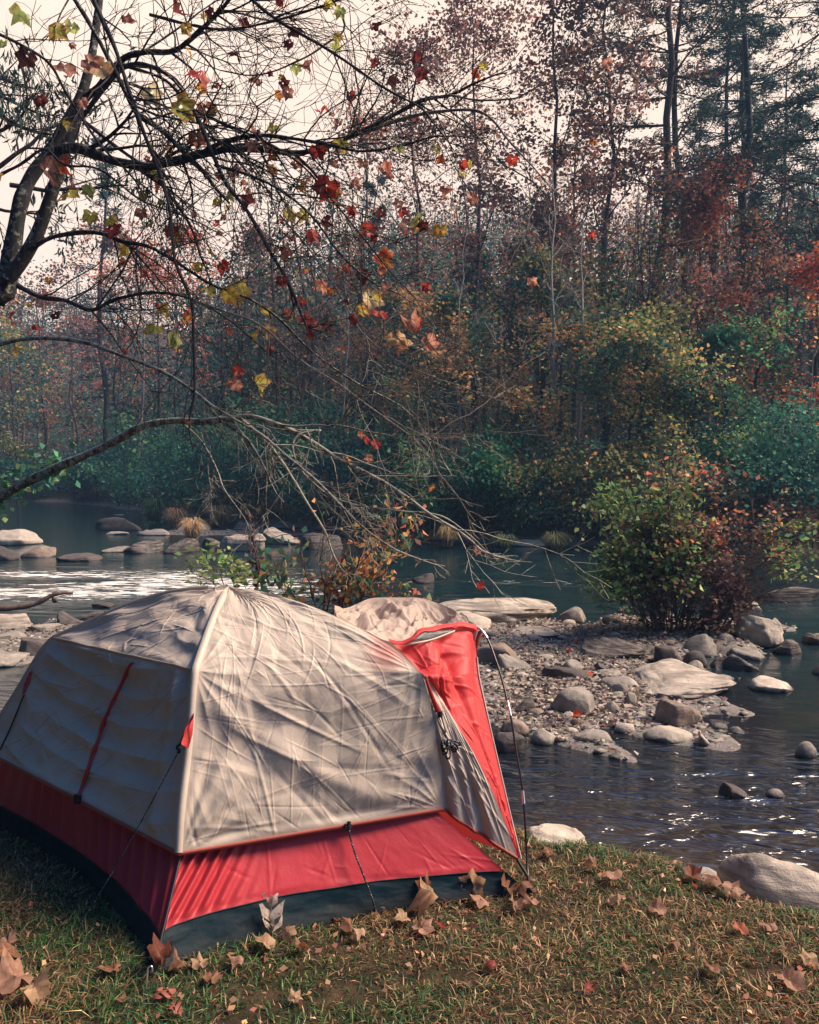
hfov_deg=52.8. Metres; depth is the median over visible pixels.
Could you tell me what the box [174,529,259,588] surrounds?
green sprig
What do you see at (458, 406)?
bare tree
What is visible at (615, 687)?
river rock
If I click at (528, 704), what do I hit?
river rock
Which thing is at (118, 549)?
river rock
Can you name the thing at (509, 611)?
river rock
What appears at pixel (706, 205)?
broadleaf tree
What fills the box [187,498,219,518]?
grass tuft
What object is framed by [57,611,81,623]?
river rock
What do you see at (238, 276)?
bare tree
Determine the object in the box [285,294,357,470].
bare tree
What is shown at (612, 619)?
river rock
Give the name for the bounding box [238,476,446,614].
brown shrub
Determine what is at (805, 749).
river rock
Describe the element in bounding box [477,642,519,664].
river rock
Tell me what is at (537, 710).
cobble
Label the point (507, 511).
shrub
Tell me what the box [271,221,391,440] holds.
broadleaf tree
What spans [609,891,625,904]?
fallen leaf
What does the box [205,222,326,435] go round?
broadleaf tree
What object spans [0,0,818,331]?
sky
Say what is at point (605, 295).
broadleaf tree
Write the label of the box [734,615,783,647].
river rock
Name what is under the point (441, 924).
fallen leaf
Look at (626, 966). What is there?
fallen leaf
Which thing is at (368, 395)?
bare tree
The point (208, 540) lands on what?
river rock
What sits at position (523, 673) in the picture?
cobble
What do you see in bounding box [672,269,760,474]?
bare tree
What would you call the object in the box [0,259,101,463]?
broadleaf tree
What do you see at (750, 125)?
pine tree
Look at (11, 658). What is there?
river rock
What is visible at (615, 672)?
river rock
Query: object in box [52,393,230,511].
shrub
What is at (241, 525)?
river rock
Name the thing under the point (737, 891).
fallen leaf
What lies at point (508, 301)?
bare tree
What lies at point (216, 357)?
woodland
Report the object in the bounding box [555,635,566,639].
cobble
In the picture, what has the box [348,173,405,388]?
hemlock tree
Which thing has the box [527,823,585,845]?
bank rock
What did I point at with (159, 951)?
fallen leaf
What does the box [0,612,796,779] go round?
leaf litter
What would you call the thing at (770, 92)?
pine tree
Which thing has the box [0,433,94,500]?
shrub
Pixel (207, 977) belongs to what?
fallen leaf
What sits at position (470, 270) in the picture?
hemlock tree
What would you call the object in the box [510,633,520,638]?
cobble
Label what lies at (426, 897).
fallen leaf
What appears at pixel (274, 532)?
river rock
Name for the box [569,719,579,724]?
cobble
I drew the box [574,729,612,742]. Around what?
river rock
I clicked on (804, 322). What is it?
hemlock tree
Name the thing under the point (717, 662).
river rock
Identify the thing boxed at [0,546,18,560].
river rock
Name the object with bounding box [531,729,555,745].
river rock
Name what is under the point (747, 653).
river rock
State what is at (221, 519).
grass tuft
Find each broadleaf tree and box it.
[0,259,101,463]
[0,308,104,502]
[40,203,183,456]
[78,205,232,446]
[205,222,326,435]
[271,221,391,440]
[276,83,439,448]
[322,24,533,439]
[330,278,434,459]
[346,282,519,509]
[363,0,562,460]
[419,0,722,453]
[446,306,690,482]
[467,235,661,459]
[510,112,627,444]
[515,0,691,477]
[526,295,745,485]
[537,203,716,446]
[597,144,803,449]
[635,286,807,479]
[645,199,815,435]
[740,162,818,459]
[743,241,818,505]
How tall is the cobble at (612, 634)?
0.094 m
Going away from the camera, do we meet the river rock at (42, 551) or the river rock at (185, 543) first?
the river rock at (42, 551)
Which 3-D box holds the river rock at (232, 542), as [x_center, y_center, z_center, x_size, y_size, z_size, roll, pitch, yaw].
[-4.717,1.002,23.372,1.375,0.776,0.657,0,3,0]
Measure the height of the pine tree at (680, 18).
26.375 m
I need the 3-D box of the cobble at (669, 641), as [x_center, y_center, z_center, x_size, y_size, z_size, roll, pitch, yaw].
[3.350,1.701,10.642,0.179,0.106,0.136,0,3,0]
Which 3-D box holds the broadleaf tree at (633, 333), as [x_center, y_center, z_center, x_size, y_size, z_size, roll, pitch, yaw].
[7.542,-3.379,26.027,6.900,7.128,5.254,3,4,42]
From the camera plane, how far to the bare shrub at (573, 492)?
25.30 m
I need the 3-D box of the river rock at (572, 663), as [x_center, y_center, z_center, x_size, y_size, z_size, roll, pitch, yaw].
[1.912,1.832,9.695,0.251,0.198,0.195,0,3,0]
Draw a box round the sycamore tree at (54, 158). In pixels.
[0,0,704,607]
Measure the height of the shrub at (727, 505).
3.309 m
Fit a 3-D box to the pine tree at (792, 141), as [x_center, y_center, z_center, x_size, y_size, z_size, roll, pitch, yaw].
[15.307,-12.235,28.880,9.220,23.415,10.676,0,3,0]
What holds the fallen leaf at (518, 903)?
on the ground at (352, 983)
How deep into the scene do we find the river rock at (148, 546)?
22.73 m
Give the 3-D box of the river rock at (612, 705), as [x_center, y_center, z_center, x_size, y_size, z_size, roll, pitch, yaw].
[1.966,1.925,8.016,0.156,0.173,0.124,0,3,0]
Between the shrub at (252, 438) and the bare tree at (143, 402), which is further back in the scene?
the bare tree at (143, 402)
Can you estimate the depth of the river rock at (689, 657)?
9.90 m
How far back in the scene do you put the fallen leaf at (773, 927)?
3.16 m
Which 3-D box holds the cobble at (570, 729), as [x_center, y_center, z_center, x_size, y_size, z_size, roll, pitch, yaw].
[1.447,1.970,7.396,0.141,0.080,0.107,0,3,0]
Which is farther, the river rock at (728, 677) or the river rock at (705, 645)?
the river rock at (705, 645)
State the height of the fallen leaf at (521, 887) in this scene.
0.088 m
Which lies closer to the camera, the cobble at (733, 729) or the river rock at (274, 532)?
the cobble at (733, 729)
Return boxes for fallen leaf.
[0,927,16,943]
[0,942,33,957]
[0,945,34,993]
[10,963,52,1004]
[97,961,129,971]
[115,992,131,1001]
[142,987,175,1000]
[147,932,172,976]
[167,947,190,971]
[167,997,186,1017]
[191,951,207,971]
[203,969,222,985]
[226,953,249,969]
[253,932,282,949]
[259,892,284,937]
[276,922,298,942]
[288,988,302,1004]
[294,936,314,950]
[338,917,353,931]
[353,928,366,940]
[394,908,412,924]
[406,876,446,918]
[411,916,434,934]
[414,872,430,889]
[434,921,447,926]
[459,866,485,895]
[470,894,492,908]
[484,959,496,968]
[501,873,515,897]
[508,878,531,897]
[509,894,524,913]
[523,894,538,904]
[542,846,557,856]
[572,709,582,718]
[583,852,598,869]
[583,980,596,994]
[600,869,625,878]
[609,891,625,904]
[620,962,636,969]
[649,896,666,915]
[668,939,680,948]
[683,864,702,884]
[702,874,721,886]
[702,959,727,972]
[722,880,744,897]
[733,919,748,937]
[763,922,778,933]
[772,966,806,990]
[797,947,817,971]
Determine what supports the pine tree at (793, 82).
on the ground at (352, 983)
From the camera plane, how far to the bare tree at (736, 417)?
23.88 m
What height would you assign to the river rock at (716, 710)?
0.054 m
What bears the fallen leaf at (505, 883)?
on the ground at (352, 983)
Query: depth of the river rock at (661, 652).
10.06 m
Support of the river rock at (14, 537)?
on the water
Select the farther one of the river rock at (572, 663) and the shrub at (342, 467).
the shrub at (342, 467)
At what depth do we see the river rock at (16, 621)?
12.04 m
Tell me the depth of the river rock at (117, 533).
28.69 m
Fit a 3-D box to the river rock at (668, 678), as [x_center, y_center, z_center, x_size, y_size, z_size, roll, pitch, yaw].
[2.969,1.857,9.197,1.162,0.174,1.636,0,3,0]
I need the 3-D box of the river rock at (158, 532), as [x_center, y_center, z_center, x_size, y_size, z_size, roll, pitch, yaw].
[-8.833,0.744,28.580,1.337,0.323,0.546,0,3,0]
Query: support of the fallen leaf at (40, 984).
on the ground at (352, 983)
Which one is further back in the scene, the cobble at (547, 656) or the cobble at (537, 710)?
the cobble at (547, 656)
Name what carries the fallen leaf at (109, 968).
on the ground at (352, 983)
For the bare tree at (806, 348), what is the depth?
23.19 m
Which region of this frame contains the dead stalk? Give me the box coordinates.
[243,501,267,587]
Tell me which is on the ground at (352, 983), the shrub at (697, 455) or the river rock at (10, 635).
the shrub at (697, 455)
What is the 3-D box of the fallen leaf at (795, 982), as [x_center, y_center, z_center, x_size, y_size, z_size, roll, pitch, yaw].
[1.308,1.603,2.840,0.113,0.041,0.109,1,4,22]
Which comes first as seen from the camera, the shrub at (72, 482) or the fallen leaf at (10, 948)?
the fallen leaf at (10, 948)
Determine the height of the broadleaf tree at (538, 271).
9.598 m
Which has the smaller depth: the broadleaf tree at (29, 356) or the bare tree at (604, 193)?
the bare tree at (604, 193)
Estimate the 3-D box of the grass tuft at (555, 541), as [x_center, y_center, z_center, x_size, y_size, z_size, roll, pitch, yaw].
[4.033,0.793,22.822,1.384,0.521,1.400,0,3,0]
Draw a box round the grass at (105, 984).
[0,824,818,1023]
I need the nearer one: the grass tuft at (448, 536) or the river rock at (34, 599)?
the river rock at (34, 599)
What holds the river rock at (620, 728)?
on the water
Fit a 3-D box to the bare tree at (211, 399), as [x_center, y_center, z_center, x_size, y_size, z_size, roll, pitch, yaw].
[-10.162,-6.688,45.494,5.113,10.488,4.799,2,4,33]
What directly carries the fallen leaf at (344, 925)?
on the ground at (352, 983)
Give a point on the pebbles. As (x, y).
(614, 756)
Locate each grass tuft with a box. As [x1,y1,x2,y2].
[133,497,170,521]
[158,507,190,525]
[175,517,210,538]
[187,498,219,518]
[196,504,236,525]
[233,504,266,521]
[434,525,458,546]
[491,533,520,549]
[537,530,574,550]
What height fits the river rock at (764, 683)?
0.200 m
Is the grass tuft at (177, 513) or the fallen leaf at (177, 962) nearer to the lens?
the fallen leaf at (177, 962)
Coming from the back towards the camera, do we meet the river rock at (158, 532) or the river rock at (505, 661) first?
the river rock at (158, 532)
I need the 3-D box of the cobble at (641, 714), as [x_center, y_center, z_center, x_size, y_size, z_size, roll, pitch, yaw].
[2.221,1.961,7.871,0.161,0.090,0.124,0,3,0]
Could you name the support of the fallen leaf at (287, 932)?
on the ground at (352, 983)
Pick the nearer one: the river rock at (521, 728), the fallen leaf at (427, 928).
the fallen leaf at (427, 928)
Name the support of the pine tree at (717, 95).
on the ground at (352, 983)
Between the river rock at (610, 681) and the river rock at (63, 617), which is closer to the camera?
the river rock at (610, 681)
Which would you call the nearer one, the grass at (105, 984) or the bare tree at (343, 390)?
the grass at (105, 984)
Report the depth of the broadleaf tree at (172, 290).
58.19 m
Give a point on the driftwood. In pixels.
(25, 605)
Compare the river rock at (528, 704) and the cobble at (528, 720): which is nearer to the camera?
the cobble at (528, 720)
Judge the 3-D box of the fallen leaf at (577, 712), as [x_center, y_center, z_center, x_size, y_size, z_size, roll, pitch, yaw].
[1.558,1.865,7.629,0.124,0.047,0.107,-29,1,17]
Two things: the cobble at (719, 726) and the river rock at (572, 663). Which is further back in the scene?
the river rock at (572, 663)
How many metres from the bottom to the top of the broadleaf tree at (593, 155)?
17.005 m
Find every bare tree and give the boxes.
[38,303,123,499]
[119,259,172,457]
[166,296,260,465]
[203,201,255,359]
[258,277,350,447]
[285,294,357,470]
[320,203,359,503]
[333,323,406,504]
[437,221,483,508]
[482,267,549,444]
[533,158,588,444]
[550,170,684,492]
[554,206,596,512]
[601,198,680,482]
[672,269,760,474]
[693,356,768,524]
[716,226,813,430]
[729,293,818,508]
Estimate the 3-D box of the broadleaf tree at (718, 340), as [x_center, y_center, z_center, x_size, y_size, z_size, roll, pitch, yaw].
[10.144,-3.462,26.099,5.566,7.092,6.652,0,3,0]
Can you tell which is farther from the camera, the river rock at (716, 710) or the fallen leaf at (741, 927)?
the river rock at (716, 710)
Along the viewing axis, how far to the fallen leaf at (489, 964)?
2.92 m
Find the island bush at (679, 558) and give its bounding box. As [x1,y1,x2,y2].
[558,430,818,635]
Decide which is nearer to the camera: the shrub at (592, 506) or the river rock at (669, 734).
the river rock at (669, 734)
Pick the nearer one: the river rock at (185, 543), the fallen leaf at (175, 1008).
the fallen leaf at (175, 1008)
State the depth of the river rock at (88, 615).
12.91 m
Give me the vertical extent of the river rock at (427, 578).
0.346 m
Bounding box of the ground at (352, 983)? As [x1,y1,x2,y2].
[0,267,818,1023]
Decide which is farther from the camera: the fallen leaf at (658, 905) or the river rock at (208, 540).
the river rock at (208, 540)
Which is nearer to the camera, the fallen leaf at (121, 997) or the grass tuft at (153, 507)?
the fallen leaf at (121, 997)
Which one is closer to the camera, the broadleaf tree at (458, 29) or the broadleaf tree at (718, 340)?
the broadleaf tree at (718, 340)
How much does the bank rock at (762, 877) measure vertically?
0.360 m
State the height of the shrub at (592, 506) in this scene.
3.837 m
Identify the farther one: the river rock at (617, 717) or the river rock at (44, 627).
the river rock at (44, 627)
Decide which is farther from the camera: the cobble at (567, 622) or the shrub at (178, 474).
the shrub at (178, 474)
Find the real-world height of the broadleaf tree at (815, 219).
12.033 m
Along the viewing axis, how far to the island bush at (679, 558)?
11.13 m
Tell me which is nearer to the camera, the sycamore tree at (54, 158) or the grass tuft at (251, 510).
the sycamore tree at (54, 158)
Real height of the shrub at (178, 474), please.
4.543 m
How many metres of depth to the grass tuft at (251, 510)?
33.19 m
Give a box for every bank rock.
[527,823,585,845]
[700,867,716,882]
[716,853,818,916]
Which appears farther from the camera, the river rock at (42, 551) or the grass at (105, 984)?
the river rock at (42, 551)
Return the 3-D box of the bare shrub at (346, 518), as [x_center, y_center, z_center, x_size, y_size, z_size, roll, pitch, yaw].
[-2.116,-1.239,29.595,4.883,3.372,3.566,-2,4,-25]
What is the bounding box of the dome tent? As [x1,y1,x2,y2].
[0,584,533,992]
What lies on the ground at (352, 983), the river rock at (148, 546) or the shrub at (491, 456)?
the shrub at (491, 456)
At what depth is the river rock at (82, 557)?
20.79 m
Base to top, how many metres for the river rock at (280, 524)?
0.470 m
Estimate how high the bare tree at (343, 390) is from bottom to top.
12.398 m
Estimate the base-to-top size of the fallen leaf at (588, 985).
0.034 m
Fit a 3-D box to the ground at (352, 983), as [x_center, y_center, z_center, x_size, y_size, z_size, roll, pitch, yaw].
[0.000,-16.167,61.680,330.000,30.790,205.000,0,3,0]
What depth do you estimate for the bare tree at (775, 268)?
26.18 m
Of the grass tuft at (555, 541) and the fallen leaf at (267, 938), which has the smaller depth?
the fallen leaf at (267, 938)
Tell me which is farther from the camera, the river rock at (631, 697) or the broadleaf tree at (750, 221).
the broadleaf tree at (750, 221)
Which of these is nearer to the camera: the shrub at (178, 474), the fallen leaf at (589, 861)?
the fallen leaf at (589, 861)
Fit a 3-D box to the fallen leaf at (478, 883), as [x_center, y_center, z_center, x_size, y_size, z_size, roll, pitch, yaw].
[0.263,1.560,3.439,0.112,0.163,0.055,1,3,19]
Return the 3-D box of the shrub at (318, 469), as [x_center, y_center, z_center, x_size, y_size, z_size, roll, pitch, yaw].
[-3.163,-1.946,31.198,7.092,5.062,5.932,1,4,23]
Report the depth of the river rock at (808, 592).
14.59 m
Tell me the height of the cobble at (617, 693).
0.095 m
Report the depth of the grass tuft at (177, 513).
31.60 m
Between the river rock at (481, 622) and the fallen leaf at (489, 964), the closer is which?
the fallen leaf at (489, 964)
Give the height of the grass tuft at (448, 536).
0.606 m
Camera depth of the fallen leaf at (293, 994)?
2.76 m
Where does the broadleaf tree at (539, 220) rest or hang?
on the ground at (352, 983)
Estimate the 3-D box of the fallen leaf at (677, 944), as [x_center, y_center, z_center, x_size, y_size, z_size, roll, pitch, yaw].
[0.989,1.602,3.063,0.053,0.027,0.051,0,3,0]
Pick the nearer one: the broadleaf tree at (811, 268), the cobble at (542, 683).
the cobble at (542, 683)
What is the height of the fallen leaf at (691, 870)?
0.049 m
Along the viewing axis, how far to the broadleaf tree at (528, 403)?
27.18 m
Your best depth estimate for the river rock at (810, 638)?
11.15 m
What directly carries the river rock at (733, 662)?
in the water
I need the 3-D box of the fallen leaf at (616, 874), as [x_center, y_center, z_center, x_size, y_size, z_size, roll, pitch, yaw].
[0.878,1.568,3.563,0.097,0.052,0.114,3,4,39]
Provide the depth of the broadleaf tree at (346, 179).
50.69 m
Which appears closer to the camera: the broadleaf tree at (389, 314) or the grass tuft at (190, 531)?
the grass tuft at (190, 531)
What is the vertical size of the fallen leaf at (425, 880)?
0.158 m
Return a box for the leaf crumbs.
[1,831,818,1023]
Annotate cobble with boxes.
[482,632,496,636]
[485,697,494,702]
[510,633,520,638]
[515,672,527,676]
[524,718,538,722]
[526,635,539,640]
[528,708,543,714]
[537,654,552,659]
[538,681,552,685]
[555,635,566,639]
[561,619,575,625]
[562,711,572,717]
[564,727,578,733]
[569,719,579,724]
[610,632,619,636]
[610,691,622,695]
[633,712,648,718]
[662,639,675,644]
[712,723,727,728]
[718,633,733,639]
[720,701,730,705]
[728,726,744,732]
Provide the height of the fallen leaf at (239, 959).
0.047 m
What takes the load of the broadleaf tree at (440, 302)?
on the ground at (352, 983)
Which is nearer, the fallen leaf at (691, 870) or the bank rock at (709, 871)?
the fallen leaf at (691, 870)
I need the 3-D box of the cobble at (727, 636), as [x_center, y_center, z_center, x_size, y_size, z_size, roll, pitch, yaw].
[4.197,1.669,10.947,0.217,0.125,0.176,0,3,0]
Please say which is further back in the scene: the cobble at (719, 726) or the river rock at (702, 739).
the cobble at (719, 726)
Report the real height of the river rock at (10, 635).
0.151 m
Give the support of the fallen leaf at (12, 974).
on the ground at (352, 983)
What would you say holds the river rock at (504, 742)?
on the water
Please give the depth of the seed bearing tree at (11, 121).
9.35 m
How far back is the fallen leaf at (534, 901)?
3.35 m
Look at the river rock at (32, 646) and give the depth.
10.37 m
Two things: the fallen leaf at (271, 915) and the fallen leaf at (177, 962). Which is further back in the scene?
the fallen leaf at (271, 915)
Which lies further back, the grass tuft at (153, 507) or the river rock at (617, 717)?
the grass tuft at (153, 507)
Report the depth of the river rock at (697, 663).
9.77 m
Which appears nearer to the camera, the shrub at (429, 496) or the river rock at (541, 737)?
the river rock at (541, 737)
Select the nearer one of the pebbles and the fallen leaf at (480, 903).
the fallen leaf at (480, 903)
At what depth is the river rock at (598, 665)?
9.67 m
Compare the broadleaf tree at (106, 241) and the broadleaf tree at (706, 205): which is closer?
the broadleaf tree at (706, 205)
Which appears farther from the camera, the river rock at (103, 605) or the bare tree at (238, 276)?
the bare tree at (238, 276)
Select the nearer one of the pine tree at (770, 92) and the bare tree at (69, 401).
the pine tree at (770, 92)
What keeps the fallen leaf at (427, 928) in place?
on the ground at (352, 983)
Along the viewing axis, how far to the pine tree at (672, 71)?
32.92 m
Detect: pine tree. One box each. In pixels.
[540,0,776,465]
[601,0,818,451]
[617,0,761,463]
[682,0,778,438]
[683,0,809,458]
[692,0,818,476]
[730,63,818,436]
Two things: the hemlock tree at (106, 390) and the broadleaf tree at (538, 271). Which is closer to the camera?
the broadleaf tree at (538, 271)
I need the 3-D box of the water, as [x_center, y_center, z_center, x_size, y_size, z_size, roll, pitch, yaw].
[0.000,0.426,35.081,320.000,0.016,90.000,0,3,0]
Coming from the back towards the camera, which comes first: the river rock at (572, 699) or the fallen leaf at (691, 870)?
the river rock at (572, 699)
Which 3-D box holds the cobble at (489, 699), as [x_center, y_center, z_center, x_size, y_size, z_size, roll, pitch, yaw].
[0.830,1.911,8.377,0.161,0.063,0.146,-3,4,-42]
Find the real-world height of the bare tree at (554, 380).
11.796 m
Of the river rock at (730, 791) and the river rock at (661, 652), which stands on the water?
the river rock at (730, 791)
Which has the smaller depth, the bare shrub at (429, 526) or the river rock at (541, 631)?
the river rock at (541, 631)
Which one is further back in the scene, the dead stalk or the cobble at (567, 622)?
the cobble at (567, 622)
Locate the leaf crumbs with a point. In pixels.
(787, 1020)
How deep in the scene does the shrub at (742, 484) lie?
22.87 m
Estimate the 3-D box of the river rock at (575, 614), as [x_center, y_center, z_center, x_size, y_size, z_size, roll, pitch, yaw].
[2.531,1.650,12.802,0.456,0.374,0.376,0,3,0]
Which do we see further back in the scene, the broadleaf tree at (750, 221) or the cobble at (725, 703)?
the broadleaf tree at (750, 221)
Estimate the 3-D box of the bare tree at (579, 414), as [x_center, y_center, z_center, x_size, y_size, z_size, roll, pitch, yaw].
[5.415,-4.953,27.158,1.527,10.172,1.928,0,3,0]
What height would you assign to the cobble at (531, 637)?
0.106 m
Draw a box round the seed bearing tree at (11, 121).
[0,14,173,264]
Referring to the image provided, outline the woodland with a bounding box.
[0,105,818,540]
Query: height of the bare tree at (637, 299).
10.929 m
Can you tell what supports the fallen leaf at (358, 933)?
on the ground at (352, 983)
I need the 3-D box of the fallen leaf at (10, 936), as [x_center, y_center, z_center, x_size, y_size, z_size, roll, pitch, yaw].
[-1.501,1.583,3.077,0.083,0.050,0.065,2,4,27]
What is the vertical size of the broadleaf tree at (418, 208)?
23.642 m
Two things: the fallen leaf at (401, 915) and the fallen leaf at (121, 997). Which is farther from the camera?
the fallen leaf at (401, 915)
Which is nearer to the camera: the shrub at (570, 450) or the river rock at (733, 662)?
the river rock at (733, 662)
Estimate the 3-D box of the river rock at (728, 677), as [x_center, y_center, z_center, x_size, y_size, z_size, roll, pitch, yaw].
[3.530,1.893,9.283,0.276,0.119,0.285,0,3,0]
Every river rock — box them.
[0,529,42,545]
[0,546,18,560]
[0,613,31,630]
[0,631,26,640]
[0,651,29,666]
[19,637,46,655]
[20,545,55,557]
[26,597,42,600]
[28,623,61,631]
[56,553,102,561]
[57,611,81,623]
[78,611,102,620]
[92,602,114,607]
[94,517,141,530]
[100,546,128,552]
[105,531,129,534]
[124,540,163,553]
[136,529,170,535]
[162,538,199,553]
[177,524,210,530]
[201,537,219,548]
[220,533,265,551]
[233,520,259,530]
[262,527,299,544]
[272,520,299,528]
[300,533,342,549]
[411,573,434,583]
[439,598,556,623]
[456,611,490,630]
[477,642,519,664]
[494,731,524,753]
[497,653,530,669]
[500,719,528,735]
[507,626,558,636]
[513,539,545,546]
[514,696,534,711]
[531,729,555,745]
[541,666,589,678]
[550,687,594,712]
[558,606,585,622]
[562,659,582,668]
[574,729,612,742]
[579,636,650,658]
[594,662,609,669]
[597,669,622,676]
[598,676,638,687]
[601,714,618,718]
[602,616,623,624]
[604,701,619,712]
[609,683,628,691]
[614,723,634,733]
[626,692,636,703]
[630,658,735,699]
[643,725,692,743]
[653,698,701,726]
[654,645,674,661]
[673,654,682,661]
[683,634,716,657]
[683,650,706,666]
[689,660,703,667]
[697,734,709,746]
[706,707,722,713]
[706,719,728,724]
[709,656,726,668]
[717,674,733,680]
[718,782,748,799]
[724,654,759,671]
[727,646,762,661]
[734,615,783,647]
[739,602,761,610]
[747,675,793,693]
[758,587,818,602]
[765,788,784,798]
[773,639,801,655]
[795,741,816,758]
[802,633,818,644]
[812,665,818,674]
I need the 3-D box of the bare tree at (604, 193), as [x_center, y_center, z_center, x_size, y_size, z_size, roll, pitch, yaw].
[7.127,-6.311,28.868,4.472,11.990,4.734,2,4,36]
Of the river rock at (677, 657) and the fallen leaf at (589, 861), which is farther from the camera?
the river rock at (677, 657)
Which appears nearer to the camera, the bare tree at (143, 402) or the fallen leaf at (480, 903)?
the fallen leaf at (480, 903)
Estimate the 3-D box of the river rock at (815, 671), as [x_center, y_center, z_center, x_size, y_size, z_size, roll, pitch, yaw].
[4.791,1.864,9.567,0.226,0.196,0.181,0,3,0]
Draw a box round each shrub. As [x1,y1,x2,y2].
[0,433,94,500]
[9,427,154,503]
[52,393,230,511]
[101,419,284,514]
[132,365,371,524]
[232,391,422,528]
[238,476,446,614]
[265,363,514,520]
[287,433,383,524]
[347,406,492,531]
[357,380,509,537]
[389,410,559,532]
[456,431,582,533]
[459,414,627,535]
[484,407,660,537]
[497,417,765,539]
[574,404,782,537]
[624,409,818,546]
[637,433,791,537]
[672,374,818,549]
[703,466,818,545]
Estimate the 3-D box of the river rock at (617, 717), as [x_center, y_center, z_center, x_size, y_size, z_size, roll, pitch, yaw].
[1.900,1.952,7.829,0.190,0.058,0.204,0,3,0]
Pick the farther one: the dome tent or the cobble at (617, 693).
the cobble at (617, 693)
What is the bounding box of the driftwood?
[0,591,72,610]
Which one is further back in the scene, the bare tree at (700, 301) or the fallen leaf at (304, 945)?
the bare tree at (700, 301)
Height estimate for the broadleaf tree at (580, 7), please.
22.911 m
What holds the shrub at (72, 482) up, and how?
on the ground at (352, 983)
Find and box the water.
[0,500,818,872]
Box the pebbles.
[0,514,785,759]
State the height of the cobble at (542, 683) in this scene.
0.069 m
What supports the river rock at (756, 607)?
in the water
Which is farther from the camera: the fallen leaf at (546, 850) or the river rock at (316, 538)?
the river rock at (316, 538)
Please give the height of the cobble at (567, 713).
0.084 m
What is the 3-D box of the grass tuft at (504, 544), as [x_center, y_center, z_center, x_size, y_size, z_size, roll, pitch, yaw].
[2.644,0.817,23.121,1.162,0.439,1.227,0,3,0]
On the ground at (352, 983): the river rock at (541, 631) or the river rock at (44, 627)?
the river rock at (541, 631)
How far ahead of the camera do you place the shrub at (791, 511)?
22.67 m
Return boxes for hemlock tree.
[65,118,146,460]
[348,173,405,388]
[423,225,523,447]
[756,148,818,416]
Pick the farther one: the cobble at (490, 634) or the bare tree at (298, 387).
the bare tree at (298, 387)
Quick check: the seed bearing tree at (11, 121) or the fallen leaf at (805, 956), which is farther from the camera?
the seed bearing tree at (11, 121)
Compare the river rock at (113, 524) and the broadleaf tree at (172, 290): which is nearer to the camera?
the river rock at (113, 524)
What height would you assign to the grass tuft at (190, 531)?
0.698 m
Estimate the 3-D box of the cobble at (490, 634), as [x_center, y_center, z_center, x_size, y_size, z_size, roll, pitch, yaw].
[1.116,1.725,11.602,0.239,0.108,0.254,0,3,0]
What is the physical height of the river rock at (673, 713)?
0.332 m
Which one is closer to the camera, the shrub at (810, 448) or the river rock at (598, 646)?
the river rock at (598, 646)
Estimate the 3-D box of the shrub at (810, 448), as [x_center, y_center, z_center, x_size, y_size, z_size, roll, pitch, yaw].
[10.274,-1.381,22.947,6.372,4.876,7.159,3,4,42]
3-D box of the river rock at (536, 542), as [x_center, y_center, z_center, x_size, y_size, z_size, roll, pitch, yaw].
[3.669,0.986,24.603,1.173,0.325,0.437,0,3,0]
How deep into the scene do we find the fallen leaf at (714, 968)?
2.90 m
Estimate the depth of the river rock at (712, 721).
7.76 m
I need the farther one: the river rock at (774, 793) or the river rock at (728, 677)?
the river rock at (728, 677)
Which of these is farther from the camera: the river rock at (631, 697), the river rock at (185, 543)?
the river rock at (185, 543)
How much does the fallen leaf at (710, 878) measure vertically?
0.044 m
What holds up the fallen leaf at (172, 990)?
on the ground at (352, 983)
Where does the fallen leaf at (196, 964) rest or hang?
on the ground at (352, 983)
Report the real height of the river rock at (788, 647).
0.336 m
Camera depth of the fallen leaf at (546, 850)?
3.76 m

